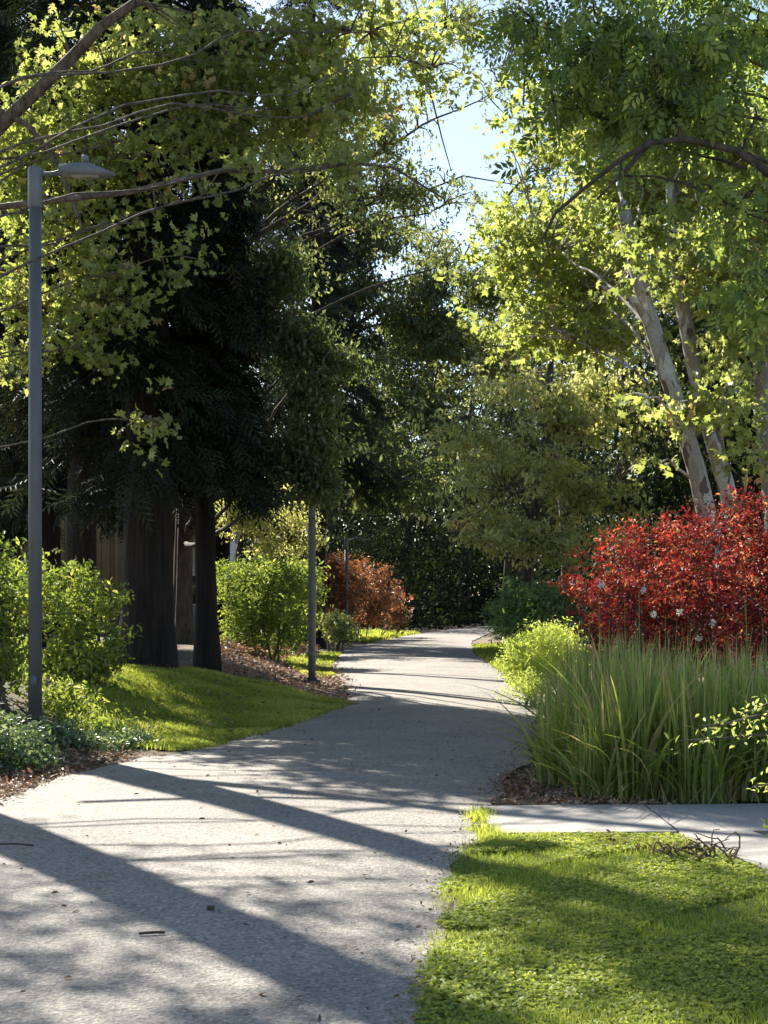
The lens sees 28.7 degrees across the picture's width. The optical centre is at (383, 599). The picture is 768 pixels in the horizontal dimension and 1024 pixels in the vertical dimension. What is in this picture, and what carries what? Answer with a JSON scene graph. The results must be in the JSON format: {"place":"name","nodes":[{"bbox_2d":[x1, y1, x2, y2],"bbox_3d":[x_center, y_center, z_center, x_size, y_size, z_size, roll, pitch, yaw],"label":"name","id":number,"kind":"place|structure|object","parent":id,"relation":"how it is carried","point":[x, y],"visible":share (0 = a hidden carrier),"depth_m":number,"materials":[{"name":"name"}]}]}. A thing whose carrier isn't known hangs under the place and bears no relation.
{"place":"outdoors","nodes":[
{"label":"outdoors","id":0,"kind":"place"},
{"bbox_2d":[50,664,357,750],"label":"lawn","id":1,"kind":"structure","parent":0,"point":[165,717],"depth_m":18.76,"materials":[{"name":"plant"}]},
{"bbox_2d":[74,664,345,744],"bbox_3d":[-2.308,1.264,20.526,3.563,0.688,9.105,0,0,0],"label":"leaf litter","id":2,"kind":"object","parent":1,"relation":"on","point":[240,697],"visible":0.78,"depth_m":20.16,"materials":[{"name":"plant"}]},
{"bbox_2d":[206,905,214,909],"bbox_3d":[-0.872,1.548,7.548,0.042,0.023,0.025,0,0,0],"label":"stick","id":3,"kind":"object","parent":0,"point":[210,907],"visible":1,"depth_m":7.54,"materials":[{"name":"plant"}]},
{"bbox_2d":[0,626,539,1023],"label":"path","id":4,"kind":"structure","parent":0,"point":[171,853],"depth_m":9.03,"materials":[{"name":"concrete"}]},
{"bbox_2d":[0,843,33,845],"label":"stick","id":5,"kind":"object","parent":4,"relation":"on","point":[16,844],"visible":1,"depth_m":9.48,"materials":[{"name":"wood"}]},
{"bbox_2d":[139,931,164,934],"bbox_3d":[-1.081,1.549,6.984,0.121,0.015,0.015,0,0,-14],"label":"stick","id":6,"kind":"object","parent":4,"relation":"on","point":[151,932],"visible":1,"depth_m":6.98,"materials":[{"name":"wood"}]},
{"bbox_2d":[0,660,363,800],"bbox_3d":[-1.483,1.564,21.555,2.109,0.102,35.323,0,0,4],"label":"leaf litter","id":7,"kind":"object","parent":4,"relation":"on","point":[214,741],"visible":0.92,"depth_m":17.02,"materials":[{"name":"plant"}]},
{"bbox_2d":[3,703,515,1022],"bbox_3d":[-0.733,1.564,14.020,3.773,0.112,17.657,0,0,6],"label":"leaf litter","id":8,"kind":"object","parent":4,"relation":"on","point":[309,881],"visible":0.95,"depth_m":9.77,"materials":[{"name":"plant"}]},
{"bbox_2d":[366,659,539,1023],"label":"leaf litter","id":9,"kind":"object","parent":4,"relation":"on","point":[418,976],"visible":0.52,"depth_m":7.99,"materials":[{"name":"plant"}]},
{"bbox_2d":[457,801,514,842],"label":"weeds","id":10,"kind":"object","parent":4,"relation":"on","point":[484,828],"visible":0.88,"depth_m":10.29,"materials":[{"name":"green plant"}]},
{"bbox_2d":[0,621,767,866],"bbox_3d":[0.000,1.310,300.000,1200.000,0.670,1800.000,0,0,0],"label":"ground","id":11,"kind":"structure","parent":0,"point":[184,651],"depth_m":18.07,"materials":[{"name":"soil"}]},
{"bbox_2d":[0,531,27,711],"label":"shrub","id":12,"kind":"object","parent":11,"relation":"on","point":[9,662],"visible":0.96,"depth_m":17.39,"materials":[{"name":"green plant"}]},
{"bbox_2d":[0,0,27,552],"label":"redwood tree","id":13,"kind":"object","parent":11,"relation":"on","point":[4,35],"visible":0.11,"depth_m":35.81,"materials":[{"name":"green plant"}]},
{"bbox_2d":[0,4,56,642],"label":"redwood tree","id":14,"kind":"object","parent":11,"relation":"on","point":[13,543],"visible":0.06,"depth_m":37.73,"materials":[{"name":"green plant"}]},
{"bbox_2d":[0,702,77,774],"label":"ground cover","id":15,"kind":"object","parent":11,"relation":"on","point":[21,752],"visible":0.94,"depth_m":13.91,"materials":[{"name":"green plant"}]},
{"bbox_2d":[0,0,124,646],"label":"redwood tree","id":16,"kind":"object","parent":11,"relation":"on","point":[51,539],"visible":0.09,"depth_m":32.18,"materials":[{"name":"green plant"}]},
{"bbox_2d":[21,155,115,731],"bbox_3d":[-3.483,-1.697,16.524,1.040,6.409,0.320,0,0,0],"label":"street lamp","id":17,"kind":"object","parent":11,"relation":"on","point":[84,168],"visible":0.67,"depth_m":16.46,"materials":[{"name":"grey metal"}]},
{"bbox_2d":[0,739,139,806],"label":"leaf litter","id":18,"kind":"object","parent":11,"relation":"on","point":[78,765],"visible":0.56,"depth_m":13.98,"materials":[{"name":"plant"}]},
{"bbox_2d":[0,547,142,684],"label":"shrub","id":19,"kind":"object","parent":11,"relation":"on","point":[99,659],"visible":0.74,"depth_m":19.70,"materials":[{"name":"green plant"}]},
{"bbox_2d":[19,420,124,636],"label":"house","id":20,"kind":"structure","parent":11,"relation":"on","point":[109,558],"depth_m":47.00,"materials":[{"name":"beige"}]},
{"bbox_2d":[13,666,145,736],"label":"shrub","id":21,"kind":"object","parent":11,"relation":"on","point":[69,698],"visible":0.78,"depth_m":17.30,"materials":[{"name":"green plant"}]},
{"bbox_2d":[21,713,164,754],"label":"ground cover","id":22,"kind":"object","parent":11,"relation":"on","point":[114,740],"visible":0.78,"depth_m":15.90,"materials":[{"name":"green plant"}]},
{"bbox_2d":[0,0,190,647],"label":"redwood tree","id":23,"kind":"object","parent":11,"relation":"on","point":[82,547],"visible":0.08,"depth_m":27.94,"materials":[{"name":"green plant"}]},
{"bbox_2d":[0,0,308,477],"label":"plane tree","id":24,"kind":"object","parent":11,"relation":"on","point":[100,148],"visible":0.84,"depth_m":21.34,"materials":[{"name":"green plant"}]},
{"bbox_2d":[0,0,315,668],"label":"redwood tree","id":25,"kind":"object","parent":11,"relation":"on","point":[148,500],"visible":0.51,"depth_m":23.26,"materials":[{"name":"green plant"}]},
{"bbox_2d":[100,527,240,637],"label":"house","id":26,"kind":"structure","parent":11,"relation":"on","point":[233,548],"depth_m":60.00,"materials":[{"name":"white"}]},
{"bbox_2d":[193,574,195,605],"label":"window","id":27,"kind":"structure","parent":26,"relation":"in","point":[194,588],"depth_m":59.98,"materials":[{"name":"white"}]},
{"bbox_2d":[94,0,304,671],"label":"redwood tree","id":28,"kind":"object","parent":11,"relation":"on","point":[207,650],"visible":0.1,"depth_m":25.14,"materials":[{"name":"green plant"}]},
{"bbox_2d":[172,1,283,635],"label":"redwood tree","id":29,"kind":"object","parent":11,"relation":"on","point":[224,548],"visible":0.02,"depth_m":57.70,"materials":[{"name":"green plant"}]},
{"bbox_2d":[0,0,535,278],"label":"plane tree","id":30,"kind":"object","parent":11,"relation":"on","point":[294,112],"visible":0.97,"depth_m":20.93,"materials":[{"name":"green plant"}]},
{"bbox_2d":[220,636,322,659],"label":"leaf litter","id":31,"kind":"object","parent":11,"relation":"on","point":[231,647],"visible":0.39,"depth_m":35.08,"materials":[{"name":"plant"}]},
{"bbox_2d":[185,646,364,698],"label":"leaf litter","id":32,"kind":"object","parent":11,"relation":"on","point":[277,678],"visible":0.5,"depth_m":28.75,"materials":[{"name":"plant"}]},
{"bbox_2d":[215,549,336,663],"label":"shrub","id":33,"kind":"object","parent":11,"relation":"on","point":[255,580],"visible":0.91,"depth_m":35.44,"materials":[{"name":"green plant"}]},
{"bbox_2d":[214,484,337,638],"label":"olive tree","id":34,"kind":"object","parent":11,"relation":"on","point":[274,545],"visible":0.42,"depth_m":44.85,"materials":[{"name":"green plant"}]},
{"bbox_2d":[175,85,382,644],"bbox_3d":[-3.215,-4.527,29.100,2.444,11.824,11.585,0,0,-24],"label":"evergreen tree","id":35,"kind":"object","parent":11,"relation":"on","point":[310,463],"visible":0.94,"depth_m":24.59,"materials":[{"name":"green plant"}]},
{"bbox_2d":[235,233,356,617],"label":"background tree","id":36,"kind":"object","parent":11,"relation":"on","point":[267,377],"visible":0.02,"depth_m":99.76,"materials":[{"name":"green plant"}]},
{"bbox_2d":[304,354,353,683],"bbox_3d":[-1.026,-1.559,28.877,1.040,6.409,0.320,0,0,0],"label":"street lamp","id":37,"kind":"object","parent":11,"relation":"on","point":[312,600],"visible":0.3,"depth_m":28.81,"materials":[{"name":"grey metal"}]},
{"bbox_2d":[253,0,416,648],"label":"redwood tree","id":38,"kind":"object","parent":11,"relation":"on","point":[362,391],"visible":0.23,"depth_m":49.91,"materials":[{"name":"green plant"}]},
{"bbox_2d":[245,303,429,613],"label":"background tree","id":39,"kind":"object","parent":11,"relation":"on","point":[330,525],"visible":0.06,"depth_m":83.93,"materials":[{"name":"green plant"}]},
{"bbox_2d":[318,604,365,652],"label":"shrub","id":40,"kind":"object","parent":11,"relation":"on","point":[339,629],"visible":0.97,"depth_m":45.77,"materials":[{"name":"green plant"}]},
{"bbox_2d":[344,534,368,641],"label":"street lamp","id":41,"kind":"object","parent":11,"relation":"on","point":[360,538],"visible":0.63,"depth_m":56.94,"materials":[{"name":"grey metal"}]},
{"bbox_2d":[305,548,414,637],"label":"shrub","id":42,"kind":"object","parent":11,"relation":"on","point":[376,606],"visible":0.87,"depth_m":59.03,"materials":[{"name":"red plant"}]},
{"bbox_2d":[284,326,444,611],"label":"background tree","id":43,"kind":"object","parent":11,"relation":"on","point":[343,516],"visible":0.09,"depth_m":105.90,"materials":[{"name":"green plant"}]},
{"bbox_2d":[173,0,574,620],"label":"sparse tree","id":44,"kind":"object","parent":11,"relation":"on","point":[392,192],"visible":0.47,"depth_m":38.01,"materials":[{"name":"green plant"}]},
{"bbox_2d":[230,92,541,636],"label":"evergreen tree","id":45,"kind":"object","parent":11,"relation":"on","point":[415,339],"visible":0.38,"depth_m":55.22,"materials":[{"name":"green plant"}]},
{"bbox_2d":[335,357,488,625],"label":"background tree","id":46,"kind":"object","parent":11,"relation":"on","point":[409,532],"visible":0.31,"depth_m":91.81,"materials":[{"name":"green plant"}]},
{"bbox_2d":[355,339,498,614],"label":"background tree","id":47,"kind":"object","parent":11,"relation":"on","point":[426,494],"visible":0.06,"depth_m":115.79,"materials":[{"name":"green plant"}]},
{"bbox_2d":[374,364,536,624],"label":"background tree","id":48,"kind":"object","parent":11,"relation":"on","point":[465,553],"visible":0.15,"depth_m":97.78,"materials":[{"name":"green plant"}]},
{"bbox_2d":[437,385,543,628],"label":"background tree","id":49,"kind":"object","parent":11,"relation":"on","point":[506,565],"visible":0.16,"depth_m":81.86,"materials":[{"name":"green plant"}]},
{"bbox_2d":[277,531,726,630],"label":"undergrowth","id":50,"kind":"object","parent":11,"relation":"on","point":[440,616],"visible":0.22,"depth_m":87.20,"materials":[{"name":"green plant"}]},
{"bbox_2d":[242,309,763,615],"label":"distant wood","id":51,"kind":"object","parent":11,"relation":"on","point":[412,441],"depth_m":125.78,"materials":[{"name":"green plant"}]},
{"bbox_2d":[469,408,554,588],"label":"background tree","id":52,"kind":"object","parent":11,"relation":"on","point":[501,496],"visible":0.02,"depth_m":93.87,"materials":[{"name":"green plant"}]},
{"bbox_2d":[438,656,610,789],"bbox_3d":[1.532,1.047,12.936,2.422,1.107,3.058,0,0,-25],"label":"strap leaf plant","id":53,"kind":"object","parent":11,"relation":"on","point":[553,777],"visible":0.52,"depth_m":12.77,"materials":[{"name":"plant"}]},
{"bbox_2d":[372,83,677,639],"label":"pale tree","id":54,"kind":"object","parent":11,"relation":"on","point":[490,301],"visible":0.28,"depth_m":58.42,"materials":[{"name":"green plant"}]},
{"bbox_2d":[447,359,602,602],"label":"background tree","id":55,"kind":"object","parent":11,"relation":"on","point":[505,506],"visible":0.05,"depth_m":103.75,"materials":[{"name":"green plant"}]},
{"bbox_2d":[447,362,614,596],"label":"background tree","id":56,"kind":"object","parent":11,"relation":"on","point":[544,523],"visible":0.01,"depth_m":117.60,"materials":[{"name":"green plant"}]},
{"bbox_2d":[443,640,620,774],"bbox_3d":[1.726,0.978,13.461,2.725,1.246,3.440,0,0,33],"label":"strap leaf plant","id":57,"kind":"object","parent":11,"relation":"on","point":[574,680],"visible":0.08,"depth_m":13.45,"materials":[{"name":"plant"}]},
{"bbox_2d":[475,571,589,656],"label":"shrub","id":58,"kind":"object","parent":11,"relation":"on","point":[541,602],"visible":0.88,"depth_m":39.51,"materials":[{"name":"green plant"}]},
{"bbox_2d":[493,615,589,705],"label":"shrub","id":59,"kind":"object","parent":11,"relation":"on","point":[516,669],"visible":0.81,"depth_m":22.09,"materials":[{"name":"green plant"}]},
{"bbox_2d":[452,358,638,594],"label":"background tree","id":60,"kind":"object","parent":11,"relation":"on","point":[536,442],"visible":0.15,"depth_m":75.90,"materials":[{"name":"green plant"}]},
{"bbox_2d":[405,325,689,636],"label":"leaved tree","id":61,"kind":"object","parent":11,"relation":"on","point":[528,536],"visible":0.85,"depth_m":44.55,"materials":[{"name":"green plant"}]},
{"bbox_2d":[459,620,635,725],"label":"strap leaf plant","id":62,"kind":"object","parent":11,"relation":"on","point":[599,651],"visible":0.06,"depth_m":15.25,"materials":[{"name":"plant"}]},
{"bbox_2d":[435,589,668,741],"bbox_3d":[2.015,0.750,14.029,3.153,1.702,3.202,0,0,-27],"label":"strap leaf plant","id":63,"kind":"object","parent":11,"relation":"on","point":[580,670],"visible":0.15,"depth_m":14.10,"materials":[{"name":"plant"}]},
{"bbox_2d":[478,623,631,711],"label":"strap leaf plant","id":64,"kind":"object","parent":11,"relation":"on","point":[560,670],"visible":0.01,"depth_m":16.58,"materials":[{"name":"plant"}]},
{"bbox_2d":[465,667,681,801],"bbox_3d":[1.554,1.051,12.105,2.324,1.098,2.024,0,0,14],"label":"strap leaf plant","id":65,"kind":"object","parent":11,"relation":"on","point":[586,763],"visible":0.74,"depth_m":11.97,"materials":[{"name":"plant"}]},
{"bbox_2d":[465,632,692,758],"bbox_3d":[2.213,0.932,12.725,2.465,1.337,2.830,0,0,-31],"label":"strap leaf plant","id":66,"kind":"object","parent":11,"relation":"on","point":[596,699],"visible":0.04,"depth_m":12.91,"materials":[{"name":"plant"}]},
{"bbox_2d":[477,766,687,806],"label":"leaf litter","id":67,"kind":"object","parent":11,"relation":"on","point":[528,792],"visible":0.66,"depth_m":12.04,"materials":[{"name":"plant"}]},
{"bbox_2d":[430,7,737,684],"bbox_3d":[3.608,-4.168,24.520,5.582,11.874,9.304,0,0,0],"label":"plane tree","id":68,"kind":"object","parent":11,"relation":"on","point":[576,268],"visible":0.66,"depth_m":25.90,"materials":[{"name":"green plant"}]},
{"bbox_2d":[491,231,683,577],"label":"background tree","id":69,"kind":"object","parent":11,"relation":"on","point":[619,454],"visible":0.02,"depth_m":83.73,"materials":[{"name":"green plant"}]},
{"bbox_2d":[503,295,682,593],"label":"background tree","id":70,"kind":"object","parent":11,"relation":"on","point":[597,445],"depth_m":99.84,"materials":[{"name":"green plant"}]},
{"bbox_2d":[443,598,751,804],"bbox_3d":[1.984,0.765,12.073,3.142,1.670,3.094,0,0,-37],"label":"strap leaf plant","id":71,"kind":"object","parent":11,"relation":"on","point":[640,781],"visible":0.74,"depth_m":11.89,"materials":[{"name":"plant"}]},
{"bbox_2d":[462,0,767,351],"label":"ash tree","id":72,"kind":"object","parent":11,"relation":"on","point":[671,81],"visible":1,"depth_m":14.66,"materials":[{"name":"green plant"}]},
{"bbox_2d":[489,621,744,727],"bbox_3d":[2.399,0.884,13.853,3.138,1.434,3.962,0,0,0],"label":"strap leaf plant","id":73,"kind":"object","parent":11,"relation":"on","point":[635,655],"visible":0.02,"depth_m":13.75,"materials":[{"name":"plant"}]},
{"bbox_2d":[533,603,700,703],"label":"strap leaf plant","id":74,"kind":"object","parent":11,"relation":"on","point":[605,643],"visible":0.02,"depth_m":16.16,"materials":[{"name":"plant"}]},
{"bbox_2d":[548,627,689,700],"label":"strap leaf plant","id":75,"kind":"object","parent":11,"relation":"on","point":[636,663],"visible":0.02,"depth_m":14.91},
{"bbox_2d":[514,615,747,755],"bbox_3d":[2.337,0.864,12.799,2.771,1.473,2.729,0,0,-16],"label":"strap leaf plant","id":76,"kind":"object","parent":11,"relation":"on","point":[688,683],"visible":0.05,"depth_m":12.76,"materials":[{"name":"plant"}]},
{"bbox_2d":[506,598,767,803],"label":"strap leaf plant","id":77,"kind":"object","parent":11,"relation":"on","point":[746,793],"visible":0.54,"depth_m":11.91,"materials":[{"name":"plant"}]},
{"bbox_2d":[520,133,761,643],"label":"background tree","id":78,"kind":"object","parent":11,"relation":"on","point":[685,390],"visible":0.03,"depth_m":53.67,"materials":[{"name":"green plant"}]},
{"bbox_2d":[536,620,755,707],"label":"strap leaf plant","id":79,"kind":"object","parent":11,"relation":"on","point":[691,672],"visible":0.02,"depth_m":13.81,"materials":[{"name":"plant"}]},
{"bbox_2d":[543,480,767,678],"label":"red shrub","id":80,"kind":"object","parent":11,"relation":"on","point":[698,586],"visible":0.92,"depth_m":17.91,"materials":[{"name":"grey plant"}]},
{"bbox_2d":[550,257,765,597],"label":"background tree","id":81,"kind":"object","parent":11,"relation":"on","point":[599,470],"visible":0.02,"depth_m":65.58,"materials":[{"name":"green plant"}]},
{"bbox_2d":[551,631,767,803],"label":"strap leaf plant","id":82,"kind":"object","parent":11,"relation":"on","point":[707,788],"visible":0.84,"depth_m":11.82,"materials":[{"name":"plant"}]},
{"bbox_2d":[555,6,767,655],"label":"background tree","id":83,"kind":"object","parent":11,"relation":"on","point":[679,489],"visible":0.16,"depth_m":40.89,"materials":[{"name":"green plant"}]},
{"bbox_2d":[565,581,767,674],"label":"undergrowth","id":84,"kind":"object","parent":11,"relation":"on","point":[583,636],"visible":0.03,"depth_m":48.54,"materials":[{"name":"brown plant"}]},
{"bbox_2d":[580,627,767,735],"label":"strap leaf plant","id":85,"kind":"object","parent":11,"relation":"on","point":[746,669],"visible":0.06,"depth_m":12.89,"materials":[{"name":"plant"}]},
{"bbox_2d":[587,56,767,677],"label":"plane tree","id":86,"kind":"object","parent":11,"relation":"on","point":[707,409],"visible":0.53,"depth_m":22.06,"materials":[{"name":"green plant"}]},
{"bbox_2d":[620,622,739,686],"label":"strap leaf plant","id":87,"kind":"object","parent":11,"relation":"on","point":[676,655],"visible":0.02,"depth_m":16.30,"materials":[{"name":"plant"}]},
{"bbox_2d":[641,621,733,700],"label":"strap leaf plant","id":88,"kind":"object","parent":11,"relation":"on","point":[685,662],"visible":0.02,"depth_m":14.81,"materials":[{"name":"plant"}]},
{"bbox_2d":[661,636,767,708],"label":"strap leaf plant","id":89,"kind":"object","parent":11,"relation":"on","point":[756,665],"visible":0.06,"depth_m":13.92,"materials":[{"name":"plant"}]},
{"bbox_2d":[664,694,767,791],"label":"shrub","id":90,"kind":"object","parent":11,"relation":"on","point":[747,718],"visible":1,"depth_m":9.43,"materials":[{"name":"green plant"}]},
{"bbox_2d":[678,80,767,547],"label":"plane tree","id":91,"kind":"object","parent":11,"relation":"on","point":[759,385],"visible":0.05,"depth_m":23.87,"materials":[{"name":"green plant"}]},
{"bbox_2d":[699,88,758,493],"bbox_3d":[10.297,-5.486,27.407,8.244,20.012,8.180,0,0,42],"label":"background tree","id":92,"kind":"object","parent":11,"relation":"on","point":[739,482],"visible":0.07,"depth_m":27.49,"materials":[{"name":"green plant"}]},
{"bbox_2d":[696,615,767,747],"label":"strap leaf plant","id":93,"kind":"object","parent":11,"relation":"on","point":[753,674],"visible":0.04,"depth_m":12.98,"materials":[{"name":"plant"}]},
{"bbox_2d":[700,653,767,795],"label":"strap leaf plant","id":94,"kind":"object","parent":11,"relation":"on","point":[764,745],"visible":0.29,"depth_m":11.84,"materials":[{"name":"plant"}]},
{"bbox_2d":[710,230,764,567],"bbox_3d":[12.187,-6.840,32.132,10.635,18.412,10.428,0,0,0],"label":"background tree","id":95,"kind":"object","parent":11,"relation":"on","point":[735,457],"visible":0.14,"depth_m":34.28,"materials":[{"name":"green plant"}]},
{"bbox_2d":[712,637,767,690],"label":"strap leaf plant","id":96,"kind":"object","parent":11,"relation":"on","point":[745,662],"visible":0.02,"depth_m":14.74,"materials":[{"name":"plant"}]},
{"bbox_2d":[751,818,767,835],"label":"ground cover","id":97,"kind":"object","parent":11,"relation":"on","point":[764,825],"visible":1,"depth_m":9.85,"materials":[{"name":"green plant"}]},
{"bbox_2d":[16,0,767,592],"label":"sky","id":98,"kind":"structure","parent":0,"point":[466,147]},
{"bbox_2d":[397,828,767,1023],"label":"lawn","id":99,"kind":"structure","parent":0,"point":[630,858],"depth_m":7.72,"materials":[{"name":"plant"}]},
{"bbox_2d":[544,829,734,860],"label":"leaf litter","id":100,"kind":"object","parent":99,"relation":"on","point":[638,846],"visible":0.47,"depth_m":9.70,"materials":[{"name":"plant"}]},
{"bbox_2d":[646,829,744,861],"bbox_3d":[1.902,1.511,9.216,0.581,0.219,0.653,0,0,11],"label":"brush pile","id":101,"kind":"object","parent":99,"relation":"on","point":[696,846],"visible":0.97,"depth_m":9.19,"materials":[{"name":"wood"}]},
{"bbox_2d":[479,803,767,873],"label":"side path","id":102,"kind":"structure","parent":0,"point":[727,820],"depth_m":10.68,"materials":[{"name":"concrete"}]},
{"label":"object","id":103,"kind":"structure","parent":0,"visible":0},
{"bbox_2d":[472,642,612,681],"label":"grass","id":104,"kind":"structure","parent":103,"relation":"on","point":[489,655],"depth_m":43.19,"materials":[{"name":"plant"}]},
{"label":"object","id":105,"kind":"structure","parent":0,"visible":0},
{"bbox_2d":[349,628,420,642],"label":"grass","id":106,"kind":"structure","parent":105,"relation":"on","point":[373,635],"depth_m":63.68,"materials":[{"name":"plant"}]},
{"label":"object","id":107,"kind":"structure","parent":0,"visible":0},
{"bbox_2d":[281,651,341,676],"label":"grass","id":108,"kind":"structure","parent":107,"relation":"on","point":[328,657],"depth_m":36.66,"materials":[{"name":"plant"}]}
]}

